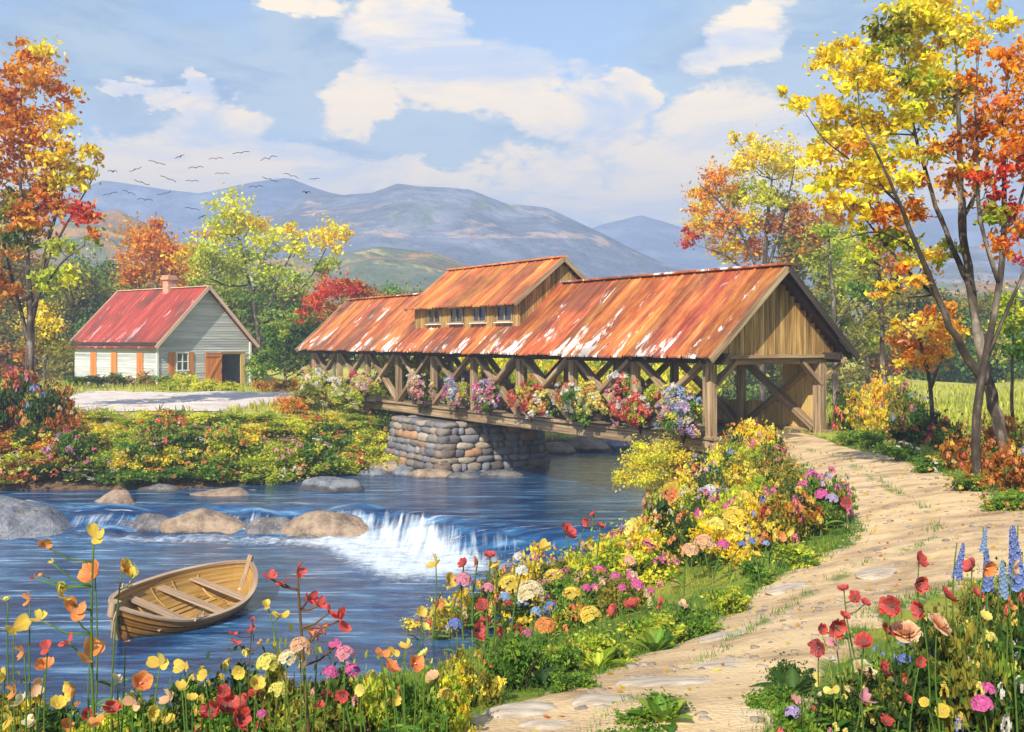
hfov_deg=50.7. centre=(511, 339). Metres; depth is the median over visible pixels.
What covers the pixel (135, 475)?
leafy bush
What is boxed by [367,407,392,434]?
leafy bush
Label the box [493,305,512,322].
window
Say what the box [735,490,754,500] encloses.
phlox
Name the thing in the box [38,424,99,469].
flowering bush
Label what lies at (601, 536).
flowering bush
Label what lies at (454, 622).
phlox
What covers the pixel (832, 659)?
wild flower
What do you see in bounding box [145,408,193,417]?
flowering bush
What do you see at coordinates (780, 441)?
flowering bush
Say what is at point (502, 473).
boulder
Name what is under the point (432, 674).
buttercup
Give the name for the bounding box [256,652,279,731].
phlox
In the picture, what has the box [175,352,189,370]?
window
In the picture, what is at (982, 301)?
woodland tree
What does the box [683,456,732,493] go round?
flowering bush
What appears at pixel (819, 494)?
phlox
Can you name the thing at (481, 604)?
poppy
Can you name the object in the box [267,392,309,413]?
flowering bush
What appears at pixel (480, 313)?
window
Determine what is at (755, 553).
buttercup
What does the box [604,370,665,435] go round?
flower basket
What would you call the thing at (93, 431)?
flowering bush
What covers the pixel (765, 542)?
phlox
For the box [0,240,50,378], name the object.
woodland tree
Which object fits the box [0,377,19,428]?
flowering bush
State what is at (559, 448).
boulder
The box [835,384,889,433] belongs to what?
flowering bush
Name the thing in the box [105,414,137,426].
flowering bush
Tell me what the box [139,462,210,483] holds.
flowering bush
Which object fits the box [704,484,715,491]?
phlox
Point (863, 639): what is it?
poppy
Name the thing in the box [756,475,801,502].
flowering bush
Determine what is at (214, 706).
poppy
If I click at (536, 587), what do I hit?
phlox
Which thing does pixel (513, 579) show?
phlox
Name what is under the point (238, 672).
buttercup
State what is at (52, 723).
flowering bush
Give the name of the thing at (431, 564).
wild flower
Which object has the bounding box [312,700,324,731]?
wild flower
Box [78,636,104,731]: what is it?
poppy
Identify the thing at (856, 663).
rose
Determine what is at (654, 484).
flowering bush
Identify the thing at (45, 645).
wild flower
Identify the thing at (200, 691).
flowering bush
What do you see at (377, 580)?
river water
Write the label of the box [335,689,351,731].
poppy
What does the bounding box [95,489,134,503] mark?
boulder
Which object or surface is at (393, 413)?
flowering bush
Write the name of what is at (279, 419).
leafy bush
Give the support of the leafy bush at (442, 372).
on the ground at (58, 483)
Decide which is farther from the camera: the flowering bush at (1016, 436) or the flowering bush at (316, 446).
the flowering bush at (316, 446)
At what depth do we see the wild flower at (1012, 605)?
5.08 m
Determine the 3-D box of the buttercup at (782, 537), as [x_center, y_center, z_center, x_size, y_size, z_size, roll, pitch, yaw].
[3.607,2.854,14.510,0.267,0.596,0.218,0,0,-42]
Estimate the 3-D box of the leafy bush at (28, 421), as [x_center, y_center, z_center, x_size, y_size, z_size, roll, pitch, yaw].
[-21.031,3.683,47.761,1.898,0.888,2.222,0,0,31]
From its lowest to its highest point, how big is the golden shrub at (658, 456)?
3.273 m
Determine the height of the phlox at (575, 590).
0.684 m
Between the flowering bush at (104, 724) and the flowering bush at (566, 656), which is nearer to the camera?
the flowering bush at (104, 724)
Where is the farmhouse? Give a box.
[66,275,259,385]
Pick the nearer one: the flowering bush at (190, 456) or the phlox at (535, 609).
the phlox at (535, 609)
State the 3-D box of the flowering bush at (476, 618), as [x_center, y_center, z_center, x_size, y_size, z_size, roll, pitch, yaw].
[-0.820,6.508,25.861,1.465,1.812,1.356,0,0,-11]
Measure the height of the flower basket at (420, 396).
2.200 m
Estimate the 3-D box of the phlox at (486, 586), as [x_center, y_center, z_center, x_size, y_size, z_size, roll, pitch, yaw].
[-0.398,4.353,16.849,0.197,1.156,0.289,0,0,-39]
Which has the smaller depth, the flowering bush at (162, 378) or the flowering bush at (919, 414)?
the flowering bush at (919, 414)
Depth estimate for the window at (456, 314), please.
52.06 m
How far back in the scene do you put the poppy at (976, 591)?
5.23 m
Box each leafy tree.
[791,213,889,407]
[854,224,917,384]
[985,254,1023,428]
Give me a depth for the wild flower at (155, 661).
4.76 m
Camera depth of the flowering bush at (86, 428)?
47.63 m
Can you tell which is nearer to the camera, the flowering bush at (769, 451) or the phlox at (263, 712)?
the phlox at (263, 712)
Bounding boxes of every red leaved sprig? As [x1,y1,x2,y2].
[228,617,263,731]
[263,562,350,731]
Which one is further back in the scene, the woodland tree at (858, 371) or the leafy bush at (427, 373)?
the woodland tree at (858, 371)
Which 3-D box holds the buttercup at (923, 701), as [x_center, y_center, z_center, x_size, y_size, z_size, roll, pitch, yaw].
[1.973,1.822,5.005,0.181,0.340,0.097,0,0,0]
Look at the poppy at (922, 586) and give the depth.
5.79 m
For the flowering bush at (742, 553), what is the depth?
16.33 m
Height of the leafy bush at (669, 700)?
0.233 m
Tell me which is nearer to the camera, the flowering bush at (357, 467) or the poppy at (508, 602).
the poppy at (508, 602)
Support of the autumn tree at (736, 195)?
on the ground at (58, 483)
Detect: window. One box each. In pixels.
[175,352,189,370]
[425,308,440,324]
[447,307,463,324]
[469,306,486,323]
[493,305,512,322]
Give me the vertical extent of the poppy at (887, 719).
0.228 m
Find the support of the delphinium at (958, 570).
on the ground at (58, 483)
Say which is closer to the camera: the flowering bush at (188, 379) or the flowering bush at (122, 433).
the flowering bush at (122, 433)
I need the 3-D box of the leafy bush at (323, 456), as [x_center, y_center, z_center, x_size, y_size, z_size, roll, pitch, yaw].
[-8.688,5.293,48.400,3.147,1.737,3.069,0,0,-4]
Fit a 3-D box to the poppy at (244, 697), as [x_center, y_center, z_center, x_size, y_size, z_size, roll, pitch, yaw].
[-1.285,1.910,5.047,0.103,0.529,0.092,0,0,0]
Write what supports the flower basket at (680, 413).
attached to the covered bridge
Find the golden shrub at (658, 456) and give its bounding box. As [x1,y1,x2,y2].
[610,431,700,491]
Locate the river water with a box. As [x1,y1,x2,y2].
[0,447,679,722]
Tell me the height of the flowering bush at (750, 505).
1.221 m
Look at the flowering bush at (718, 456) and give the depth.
32.63 m
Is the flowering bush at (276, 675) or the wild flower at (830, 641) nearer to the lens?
the wild flower at (830, 641)
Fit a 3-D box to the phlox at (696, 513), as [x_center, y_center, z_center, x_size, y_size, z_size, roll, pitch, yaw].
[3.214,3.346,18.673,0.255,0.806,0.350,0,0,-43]
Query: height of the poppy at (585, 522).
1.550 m
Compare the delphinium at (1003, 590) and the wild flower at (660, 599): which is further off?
the wild flower at (660, 599)
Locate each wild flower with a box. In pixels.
[0,595,11,731]
[0,666,5,731]
[0,711,14,731]
[5,613,31,731]
[5,683,24,731]
[10,691,24,731]
[14,645,26,731]
[21,592,42,731]
[21,714,35,731]
[31,677,43,731]
[34,657,53,731]
[38,639,50,731]
[62,681,74,731]
[86,714,103,731]
[113,672,122,731]
[121,634,131,731]
[122,696,139,731]
[132,670,152,731]
[146,653,168,731]
[158,689,173,731]
[173,659,188,731]
[175,677,189,731]
[262,599,303,731]
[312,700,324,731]
[375,647,390,731]
[388,646,420,731]
[391,637,411,731]
[425,554,453,639]
[530,538,550,590]
[584,536,594,551]
[648,597,663,625]
[677,599,704,631]
[791,693,800,706]
[805,672,821,714]
[817,685,851,731]
[826,637,840,707]
[828,656,838,684]
[855,687,876,731]
[988,559,1023,730]
[1004,595,1023,731]
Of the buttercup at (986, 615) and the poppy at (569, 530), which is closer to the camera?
the buttercup at (986, 615)
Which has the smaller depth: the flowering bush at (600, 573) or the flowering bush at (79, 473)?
the flowering bush at (600, 573)
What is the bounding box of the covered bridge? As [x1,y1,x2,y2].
[295,255,860,452]
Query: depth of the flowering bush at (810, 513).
16.43 m
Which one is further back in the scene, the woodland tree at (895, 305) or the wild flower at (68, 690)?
the woodland tree at (895, 305)
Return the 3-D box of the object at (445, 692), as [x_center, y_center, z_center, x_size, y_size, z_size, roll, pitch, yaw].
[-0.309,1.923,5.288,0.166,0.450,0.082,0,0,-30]
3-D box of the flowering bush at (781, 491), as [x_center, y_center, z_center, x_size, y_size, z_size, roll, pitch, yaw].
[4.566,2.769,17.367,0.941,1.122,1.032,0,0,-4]
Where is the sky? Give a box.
[0,0,1023,229]
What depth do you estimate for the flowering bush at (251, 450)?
47.04 m
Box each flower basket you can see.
[301,364,331,381]
[346,369,391,407]
[406,368,434,412]
[440,374,471,412]
[471,377,505,415]
[506,375,552,422]
[549,380,615,428]
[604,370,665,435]
[653,382,704,443]
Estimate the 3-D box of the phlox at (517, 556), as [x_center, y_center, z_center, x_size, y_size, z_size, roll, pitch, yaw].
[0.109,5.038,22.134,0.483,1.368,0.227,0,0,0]
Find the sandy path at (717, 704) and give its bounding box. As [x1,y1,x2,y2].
[456,433,1023,731]
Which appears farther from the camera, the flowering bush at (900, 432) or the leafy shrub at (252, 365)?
the leafy shrub at (252, 365)
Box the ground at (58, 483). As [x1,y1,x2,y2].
[0,347,1023,731]
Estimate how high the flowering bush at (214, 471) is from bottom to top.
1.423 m
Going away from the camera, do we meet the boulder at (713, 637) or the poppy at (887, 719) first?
the poppy at (887, 719)
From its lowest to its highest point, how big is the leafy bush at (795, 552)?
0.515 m
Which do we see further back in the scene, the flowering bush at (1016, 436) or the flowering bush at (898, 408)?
the flowering bush at (898, 408)
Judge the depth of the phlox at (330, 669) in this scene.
4.97 m
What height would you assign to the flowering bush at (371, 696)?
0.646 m
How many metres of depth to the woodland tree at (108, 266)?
116.80 m
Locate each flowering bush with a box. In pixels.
[0,358,34,425]
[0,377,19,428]
[0,422,20,435]
[0,423,55,447]
[0,426,23,442]
[0,444,45,475]
[0,452,64,475]
[0,466,48,483]
[0,671,48,731]
[1,366,47,393]
[9,428,62,457]
[11,377,69,432]
[14,458,73,480]
[22,693,101,731]
[27,448,90,474]
[32,443,85,462]
[37,400,83,442]
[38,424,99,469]
[39,373,77,412]
[45,460,104,482]
[65,416,96,422]
[66,426,116,460]
[66,690,140,731]
[68,443,123,473]
[78,424,112,442]
[79,407,122,420]
[82,420,109,430]
[85,374,114,385]
[87,422,134,436]
[98,424,146,446]
[103,450,158,471]
[105,372,133,386]
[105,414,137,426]
[107,673,183,731]
[110,432,161,465]
[113,417,146,431]
[123,433,172,454]
[128,440,191,471]
[129,370,159,386]
[130,412,189,427]
[134,408,177,419]
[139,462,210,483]
[140,408,197,452]
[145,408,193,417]
[150,373,176,383]
[152,378,185,389]
[156,652,243,731]
[167,444,212,471]
[170,371,200,386]
[172,450,242,480]
[173,423,210,432]
[177,428,218,454]
[187,689,273,731]
[188,377,221,390]
[188,421,233,445]
[197,412,246,432]
[197,418,247,452]
[202,436,248,459]
[207,634,268,731]
[216,381,241,390]
[217,466,271,483]
[232,441,273,461]
[233,428,272,451]
[244,430,300,444]
[248,462,309,484]
[251,378,271,391]
[252,623,327,731]
[256,418,296,436]
[257,437,307,462]
[259,435,308,473]
[266,377,289,391]
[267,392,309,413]
[282,416,320,429]
[284,374,303,390]
[286,380,335,408]
[286,410,328,421]
[287,434,334,457]
[287,456,346,476]
[292,365,337,397]
[297,646,373,731]
[303,410,344,422]
[307,427,366,452]
[320,450,371,474]
[321,373,351,398]
[323,383,369,411]
[331,649,401,731]
[334,449,374,473]
[345,414,388,433]
[350,423,380,445]
[359,396,389,414]
[361,453,403,467]
[368,650,453,731]
[369,426,389,442]
[377,396,405,417]
[400,617,424,629]
[413,597,457,629]
[414,652,481,731]
[428,584,475,633]
[437,639,506,708]
[456,573,500,628]
[475,554,513,628]
[490,596,551,632]
[491,546,544,616]
[502,538,563,605]
[528,625,595,675]
[533,564,583,604]
[535,551,589,594]
[542,590,596,635]
[557,540,593,560]
[567,560,611,610]
[579,530,609,554]
[585,568,658,617]
[608,518,661,553]
[608,540,685,587]
[620,512,675,557]
[621,516,665,537]
[641,468,675,523]
[642,483,689,539]
[643,465,687,504]
[662,508,715,566]
[665,479,712,520]
[666,456,704,494]
[671,493,730,538]
[672,480,727,524]
[680,513,763,569]
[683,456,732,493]
[687,437,727,477]
[701,443,750,477]
[701,489,749,541]
[710,433,743,456]
[710,461,770,509]
[716,458,777,495]
[719,419,747,438]
[727,484,770,548]
[732,417,787,452]
[738,457,781,497]
[740,431,775,463]
[753,431,787,451]
[755,481,829,546]
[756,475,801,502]
[756,488,814,547]
[758,454,809,483]
[759,439,798,474]
[766,692,835,731]
[768,453,818,498]
[773,478,816,530]
[801,466,858,531]
[804,672,879,731]
[826,365,849,397]
[830,378,858,430]
[832,663,883,701]
[833,647,922,731]
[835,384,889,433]
[858,365,899,411]
[864,635,934,672]
[869,439,926,460]
[877,382,923,427]
[877,632,973,731]
[881,418,929,448]
[886,370,918,396]
[902,390,944,441]
[907,452,962,472]
[907,602,967,667]
[919,600,1016,731]
[925,408,970,450]
[934,425,983,470]
[943,467,995,491]
[950,569,996,633]
[956,604,1000,645]
[958,595,1023,731]
[960,432,1006,479]
[977,483,1023,512]
[978,548,1023,637]
[980,438,1023,489]
[981,404,1023,454]
[997,578,1023,731]
[999,421,1023,458]
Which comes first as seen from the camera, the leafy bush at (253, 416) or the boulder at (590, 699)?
the boulder at (590, 699)
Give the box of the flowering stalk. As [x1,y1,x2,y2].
[29,523,112,731]
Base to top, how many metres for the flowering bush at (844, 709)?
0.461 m
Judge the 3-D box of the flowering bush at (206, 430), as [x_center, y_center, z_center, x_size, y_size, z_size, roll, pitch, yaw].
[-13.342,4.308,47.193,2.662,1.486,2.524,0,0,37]
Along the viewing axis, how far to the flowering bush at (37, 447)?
45.41 m
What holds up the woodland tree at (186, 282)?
on the ground at (58, 483)
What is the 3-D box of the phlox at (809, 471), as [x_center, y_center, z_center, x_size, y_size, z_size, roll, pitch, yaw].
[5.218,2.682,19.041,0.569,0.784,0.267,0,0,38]
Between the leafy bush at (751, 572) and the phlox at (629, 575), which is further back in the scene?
the phlox at (629, 575)
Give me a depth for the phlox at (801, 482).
18.14 m
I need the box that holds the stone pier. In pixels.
[385,415,549,471]
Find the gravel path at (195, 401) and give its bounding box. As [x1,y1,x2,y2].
[65,391,296,411]
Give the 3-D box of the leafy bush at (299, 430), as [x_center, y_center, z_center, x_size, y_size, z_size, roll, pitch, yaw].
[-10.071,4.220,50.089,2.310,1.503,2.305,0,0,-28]
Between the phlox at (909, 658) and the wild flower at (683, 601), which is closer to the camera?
the phlox at (909, 658)
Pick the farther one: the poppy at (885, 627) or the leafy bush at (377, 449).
the leafy bush at (377, 449)
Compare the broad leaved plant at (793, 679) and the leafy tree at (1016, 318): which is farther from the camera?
the leafy tree at (1016, 318)
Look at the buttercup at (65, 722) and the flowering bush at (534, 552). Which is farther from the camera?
the flowering bush at (534, 552)
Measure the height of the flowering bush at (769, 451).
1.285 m
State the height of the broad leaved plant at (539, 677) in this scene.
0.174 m
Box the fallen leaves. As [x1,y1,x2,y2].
[402,453,1023,731]
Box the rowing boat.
[107,554,257,639]
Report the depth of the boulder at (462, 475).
47.99 m
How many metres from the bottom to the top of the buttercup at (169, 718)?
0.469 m
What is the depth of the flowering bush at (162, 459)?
45.08 m
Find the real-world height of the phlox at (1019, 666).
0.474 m
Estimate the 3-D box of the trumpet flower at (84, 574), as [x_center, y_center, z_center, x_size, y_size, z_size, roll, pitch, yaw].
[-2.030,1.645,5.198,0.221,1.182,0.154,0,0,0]
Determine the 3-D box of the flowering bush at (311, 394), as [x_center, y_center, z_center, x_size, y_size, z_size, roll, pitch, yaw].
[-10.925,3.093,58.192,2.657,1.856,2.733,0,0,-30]
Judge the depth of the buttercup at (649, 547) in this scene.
17.43 m
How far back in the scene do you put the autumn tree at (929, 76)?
20.91 m
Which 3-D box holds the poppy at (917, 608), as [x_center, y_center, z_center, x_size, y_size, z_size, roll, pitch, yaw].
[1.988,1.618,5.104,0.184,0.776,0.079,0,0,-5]
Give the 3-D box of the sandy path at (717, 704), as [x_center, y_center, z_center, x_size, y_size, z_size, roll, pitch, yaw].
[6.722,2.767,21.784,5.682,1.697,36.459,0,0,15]
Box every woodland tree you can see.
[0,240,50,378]
[0,250,101,378]
[34,248,115,381]
[43,253,133,370]
[95,258,162,305]
[150,267,220,291]
[196,260,266,355]
[239,276,303,359]
[252,274,348,365]
[321,287,378,362]
[351,273,417,359]
[402,278,432,293]
[597,361,669,377]
[649,363,746,396]
[718,364,758,398]
[725,364,782,401]
[746,199,856,404]
[808,226,879,407]
[841,233,914,383]
[856,272,949,379]
[897,279,991,383]
[945,270,1019,383]
[970,279,1023,382]
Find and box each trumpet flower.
[77,559,98,717]
[94,558,138,731]
[386,657,407,731]
[392,655,425,731]
[623,517,640,534]
[658,482,685,506]
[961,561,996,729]
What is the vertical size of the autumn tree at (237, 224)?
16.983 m
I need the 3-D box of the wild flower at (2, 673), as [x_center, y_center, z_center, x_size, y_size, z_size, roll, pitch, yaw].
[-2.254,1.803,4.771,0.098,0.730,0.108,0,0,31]
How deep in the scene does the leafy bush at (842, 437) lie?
32.91 m
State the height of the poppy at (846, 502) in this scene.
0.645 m
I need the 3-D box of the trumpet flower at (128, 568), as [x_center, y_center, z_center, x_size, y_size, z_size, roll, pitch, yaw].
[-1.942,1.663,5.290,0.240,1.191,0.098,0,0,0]
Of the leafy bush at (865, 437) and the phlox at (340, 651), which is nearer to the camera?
the phlox at (340, 651)
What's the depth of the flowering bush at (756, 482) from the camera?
19.21 m
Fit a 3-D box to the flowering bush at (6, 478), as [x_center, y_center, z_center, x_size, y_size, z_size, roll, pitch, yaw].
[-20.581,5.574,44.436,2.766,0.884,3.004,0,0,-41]
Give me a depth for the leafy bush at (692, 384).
67.49 m
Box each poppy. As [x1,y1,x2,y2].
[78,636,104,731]
[81,707,95,728]
[102,700,122,731]
[200,700,219,731]
[216,690,238,731]
[217,683,229,731]
[233,704,251,731]
[234,693,247,731]
[248,688,260,731]
[321,689,332,731]
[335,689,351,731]
[445,557,474,639]
[464,615,490,655]
[464,620,486,655]
[471,598,490,655]
[484,550,499,634]
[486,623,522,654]
[492,600,512,634]
[496,625,503,645]
[562,522,577,575]
[566,518,589,570]
[590,511,604,551]
[595,522,616,565]
[596,603,619,640]
[602,597,638,637]
[744,507,771,550]
[802,638,824,712]
[818,610,875,675]
[831,496,864,534]
[837,584,875,731]
[853,631,880,731]
[879,595,900,675]
[880,659,893,682]
[880,713,894,731]
[882,622,896,662]
[892,656,926,731]
[897,693,914,731]
[910,600,947,731]
[911,550,933,668]
[942,586,973,731]
[962,557,974,621]
[973,587,988,725]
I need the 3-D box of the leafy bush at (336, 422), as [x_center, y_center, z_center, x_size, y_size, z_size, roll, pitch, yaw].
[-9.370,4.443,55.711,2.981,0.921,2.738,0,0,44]
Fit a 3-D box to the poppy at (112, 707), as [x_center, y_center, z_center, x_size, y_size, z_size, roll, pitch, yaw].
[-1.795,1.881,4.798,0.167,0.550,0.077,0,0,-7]
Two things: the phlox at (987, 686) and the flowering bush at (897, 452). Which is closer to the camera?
the phlox at (987, 686)
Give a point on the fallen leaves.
(715, 669)
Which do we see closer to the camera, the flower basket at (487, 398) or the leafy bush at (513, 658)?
the leafy bush at (513, 658)
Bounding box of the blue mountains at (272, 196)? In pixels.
[2,178,339,241]
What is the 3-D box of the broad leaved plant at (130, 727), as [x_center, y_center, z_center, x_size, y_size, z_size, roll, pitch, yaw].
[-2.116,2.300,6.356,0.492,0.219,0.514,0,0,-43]
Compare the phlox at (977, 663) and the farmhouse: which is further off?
the farmhouse
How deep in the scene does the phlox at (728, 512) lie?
16.91 m
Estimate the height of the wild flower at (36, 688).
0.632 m
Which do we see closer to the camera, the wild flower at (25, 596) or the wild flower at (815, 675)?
the wild flower at (25, 596)
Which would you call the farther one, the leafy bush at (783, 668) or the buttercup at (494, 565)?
the buttercup at (494, 565)
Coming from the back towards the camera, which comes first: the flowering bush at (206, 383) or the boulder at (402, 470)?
the flowering bush at (206, 383)
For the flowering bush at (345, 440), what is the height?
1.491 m
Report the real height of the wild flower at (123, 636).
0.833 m
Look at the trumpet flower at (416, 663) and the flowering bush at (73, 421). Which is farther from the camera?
the flowering bush at (73, 421)
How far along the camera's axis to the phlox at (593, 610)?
10.67 m
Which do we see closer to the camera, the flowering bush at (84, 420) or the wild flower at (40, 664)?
the wild flower at (40, 664)
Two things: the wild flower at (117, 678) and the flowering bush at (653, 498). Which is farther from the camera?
the flowering bush at (653, 498)
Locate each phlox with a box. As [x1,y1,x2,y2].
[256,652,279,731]
[256,709,267,731]
[268,681,287,731]
[270,649,297,731]
[289,636,310,731]
[311,625,325,731]
[322,665,337,731]
[335,646,354,731]
[345,663,381,731]
[431,573,471,639]
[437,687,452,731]
[443,618,474,657]
[482,582,495,652]
[489,574,520,627]
[495,592,510,621]
[501,580,544,623]
[506,552,523,600]
[511,565,528,631]
[513,606,545,643]
[522,629,531,643]
[534,617,560,642]
[540,601,558,632]
[543,568,565,597]
[552,586,581,618]
[578,606,609,634]
[581,584,595,604]
[585,583,603,612]
[591,565,607,607]
[608,572,620,607]
[617,584,633,618]
[619,579,651,614]
[623,554,636,569]
[626,570,642,604]
[647,588,669,617]
[665,543,698,587]
[693,534,721,577]
[694,511,703,516]
[703,517,727,566]
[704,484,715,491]
[711,539,729,583]
[719,541,745,581]
[721,506,748,525]
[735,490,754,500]
[747,538,767,577]
[748,540,769,579]
[785,705,800,722]
[796,481,806,487]
[804,470,817,478]
[814,489,833,527]
[819,493,842,538]
[898,653,917,729]
[966,682,994,729]
[969,655,981,731]
[970,694,993,731]
[978,631,997,643]
[1008,659,1020,671]
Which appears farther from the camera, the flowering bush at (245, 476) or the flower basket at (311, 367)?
the flower basket at (311, 367)
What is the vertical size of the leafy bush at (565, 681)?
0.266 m
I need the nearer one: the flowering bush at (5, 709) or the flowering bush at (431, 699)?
the flowering bush at (431, 699)
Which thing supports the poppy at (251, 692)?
on the ground at (58, 483)
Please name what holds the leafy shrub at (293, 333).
on the ground at (58, 483)
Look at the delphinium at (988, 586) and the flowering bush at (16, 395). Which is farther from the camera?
the flowering bush at (16, 395)
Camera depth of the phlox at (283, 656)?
4.80 m
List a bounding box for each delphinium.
[951,543,972,627]
[979,526,987,608]
[982,549,994,629]
[997,560,1008,622]
[1008,525,1023,641]
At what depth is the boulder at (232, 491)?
42.69 m
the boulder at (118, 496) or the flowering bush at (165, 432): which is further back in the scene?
the flowering bush at (165, 432)
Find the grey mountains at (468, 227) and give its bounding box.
[183,184,1023,291]
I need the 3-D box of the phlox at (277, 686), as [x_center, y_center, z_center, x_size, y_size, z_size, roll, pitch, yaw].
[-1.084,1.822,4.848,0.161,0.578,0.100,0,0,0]
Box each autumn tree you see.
[0,35,106,375]
[105,211,210,288]
[176,182,354,377]
[293,267,386,375]
[673,125,825,400]
[776,0,1023,455]
[882,292,972,449]
[920,26,1023,476]
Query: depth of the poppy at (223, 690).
5.22 m
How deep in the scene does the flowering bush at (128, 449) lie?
44.85 m
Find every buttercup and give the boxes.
[50,695,66,731]
[61,718,74,731]
[147,704,160,731]
[161,713,174,731]
[186,693,197,731]
[196,669,210,731]
[231,665,244,731]
[249,675,265,731]
[297,660,319,731]
[354,684,364,731]
[392,694,401,731]
[398,647,427,731]
[406,606,427,639]
[417,622,430,689]
[425,598,450,639]
[425,669,445,731]
[432,572,456,639]
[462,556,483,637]
[487,560,501,614]
[642,537,656,552]
[741,550,760,585]
[767,526,793,567]
[768,531,786,568]
[919,697,946,731]
[927,703,950,731]
[972,610,992,730]
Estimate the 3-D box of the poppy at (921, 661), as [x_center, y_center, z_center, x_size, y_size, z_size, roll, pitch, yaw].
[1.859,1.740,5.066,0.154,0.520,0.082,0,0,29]
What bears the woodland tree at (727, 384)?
on the ground at (58, 483)
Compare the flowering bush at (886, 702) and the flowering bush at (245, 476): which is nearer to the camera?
the flowering bush at (886, 702)
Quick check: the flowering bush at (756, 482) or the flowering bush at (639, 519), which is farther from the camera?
the flowering bush at (639, 519)
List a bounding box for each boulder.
[0,495,69,539]
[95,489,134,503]
[122,520,133,524]
[133,513,169,531]
[136,483,181,491]
[160,508,245,534]
[189,487,248,495]
[244,517,290,533]
[281,511,368,536]
[292,533,318,538]
[300,476,364,492]
[358,468,386,475]
[368,461,399,473]
[391,465,414,475]
[406,468,452,477]
[445,472,479,478]
[478,470,523,477]
[485,701,556,718]
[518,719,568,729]
[545,442,575,453]
[565,436,612,451]
[571,693,635,705]
[602,439,631,450]
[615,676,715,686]
[689,657,749,668]
[698,630,749,642]
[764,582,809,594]
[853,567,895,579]
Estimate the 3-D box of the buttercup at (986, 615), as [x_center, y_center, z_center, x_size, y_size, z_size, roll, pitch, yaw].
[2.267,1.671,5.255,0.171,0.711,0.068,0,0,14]
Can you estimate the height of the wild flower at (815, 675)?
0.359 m
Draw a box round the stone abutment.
[674,450,707,473]
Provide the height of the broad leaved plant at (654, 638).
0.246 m
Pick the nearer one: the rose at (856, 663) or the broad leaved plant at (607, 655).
the rose at (856, 663)
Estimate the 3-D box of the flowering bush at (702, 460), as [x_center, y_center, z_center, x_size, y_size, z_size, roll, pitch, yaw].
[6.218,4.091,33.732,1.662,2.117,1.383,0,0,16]
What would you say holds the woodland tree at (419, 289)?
on the ground at (58, 483)
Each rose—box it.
[852,658,877,716]
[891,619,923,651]
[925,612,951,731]
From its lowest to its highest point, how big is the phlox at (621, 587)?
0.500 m
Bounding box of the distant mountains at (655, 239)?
[592,207,1023,269]
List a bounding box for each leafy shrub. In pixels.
[5,293,80,386]
[241,352,275,381]
[248,307,315,382]
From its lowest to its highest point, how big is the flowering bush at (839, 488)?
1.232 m
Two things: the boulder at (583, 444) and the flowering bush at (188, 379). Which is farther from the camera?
the flowering bush at (188, 379)
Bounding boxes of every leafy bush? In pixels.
[0,436,26,455]
[16,417,30,428]
[63,372,94,385]
[89,465,143,486]
[102,460,165,484]
[111,432,144,454]
[129,422,161,438]
[176,412,221,423]
[197,447,248,473]
[210,409,247,420]
[237,420,275,434]
[238,448,283,474]
[241,409,279,420]
[262,416,303,422]
[271,688,369,731]
[277,415,320,441]
[297,439,351,474]
[312,421,354,441]
[313,417,355,430]
[339,410,377,421]
[347,430,388,458]
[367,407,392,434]
[371,355,416,394]
[379,693,457,731]
[394,356,445,383]
[438,363,454,378]
[441,357,480,381]
[476,624,550,688]
[478,358,508,380]
[507,359,548,385]
[534,359,562,385]
[538,661,601,693]
[550,359,594,386]
[565,624,638,665]
[566,523,635,582]
[578,361,612,389]
[592,361,629,391]
[597,715,671,731]
[610,686,696,728]
[612,600,690,649]
[641,363,682,392]
[663,591,729,641]
[668,364,700,394]
[681,365,729,395]
[697,575,754,614]
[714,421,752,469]
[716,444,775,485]
[730,553,788,588]
[741,674,806,710]
[756,650,824,686]
[767,536,832,569]
[828,427,858,446]
[846,424,893,448]
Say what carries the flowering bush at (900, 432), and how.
on the ground at (58, 483)
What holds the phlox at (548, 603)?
on the ground at (58, 483)
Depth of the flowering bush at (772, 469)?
22.50 m
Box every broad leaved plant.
[114,719,160,731]
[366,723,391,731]
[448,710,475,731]
[517,661,566,688]
[580,645,633,672]
[623,627,678,651]
[624,694,692,731]
[749,667,822,697]
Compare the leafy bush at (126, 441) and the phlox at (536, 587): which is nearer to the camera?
the phlox at (536, 587)
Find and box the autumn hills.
[0,210,1023,340]
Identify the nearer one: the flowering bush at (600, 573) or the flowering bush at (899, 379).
the flowering bush at (600, 573)
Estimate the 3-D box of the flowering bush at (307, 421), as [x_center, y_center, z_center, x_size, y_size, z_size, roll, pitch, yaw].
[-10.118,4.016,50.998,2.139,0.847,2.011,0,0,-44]
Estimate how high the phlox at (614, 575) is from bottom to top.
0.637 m
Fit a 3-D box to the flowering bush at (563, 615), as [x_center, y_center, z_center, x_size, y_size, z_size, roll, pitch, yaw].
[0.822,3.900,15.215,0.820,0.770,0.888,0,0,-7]
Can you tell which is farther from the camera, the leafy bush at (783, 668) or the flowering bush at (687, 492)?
the flowering bush at (687, 492)
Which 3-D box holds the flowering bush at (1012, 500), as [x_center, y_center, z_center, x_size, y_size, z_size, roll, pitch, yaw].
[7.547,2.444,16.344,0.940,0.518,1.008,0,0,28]
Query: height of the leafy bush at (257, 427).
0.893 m
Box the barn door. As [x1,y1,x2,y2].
[205,353,221,384]

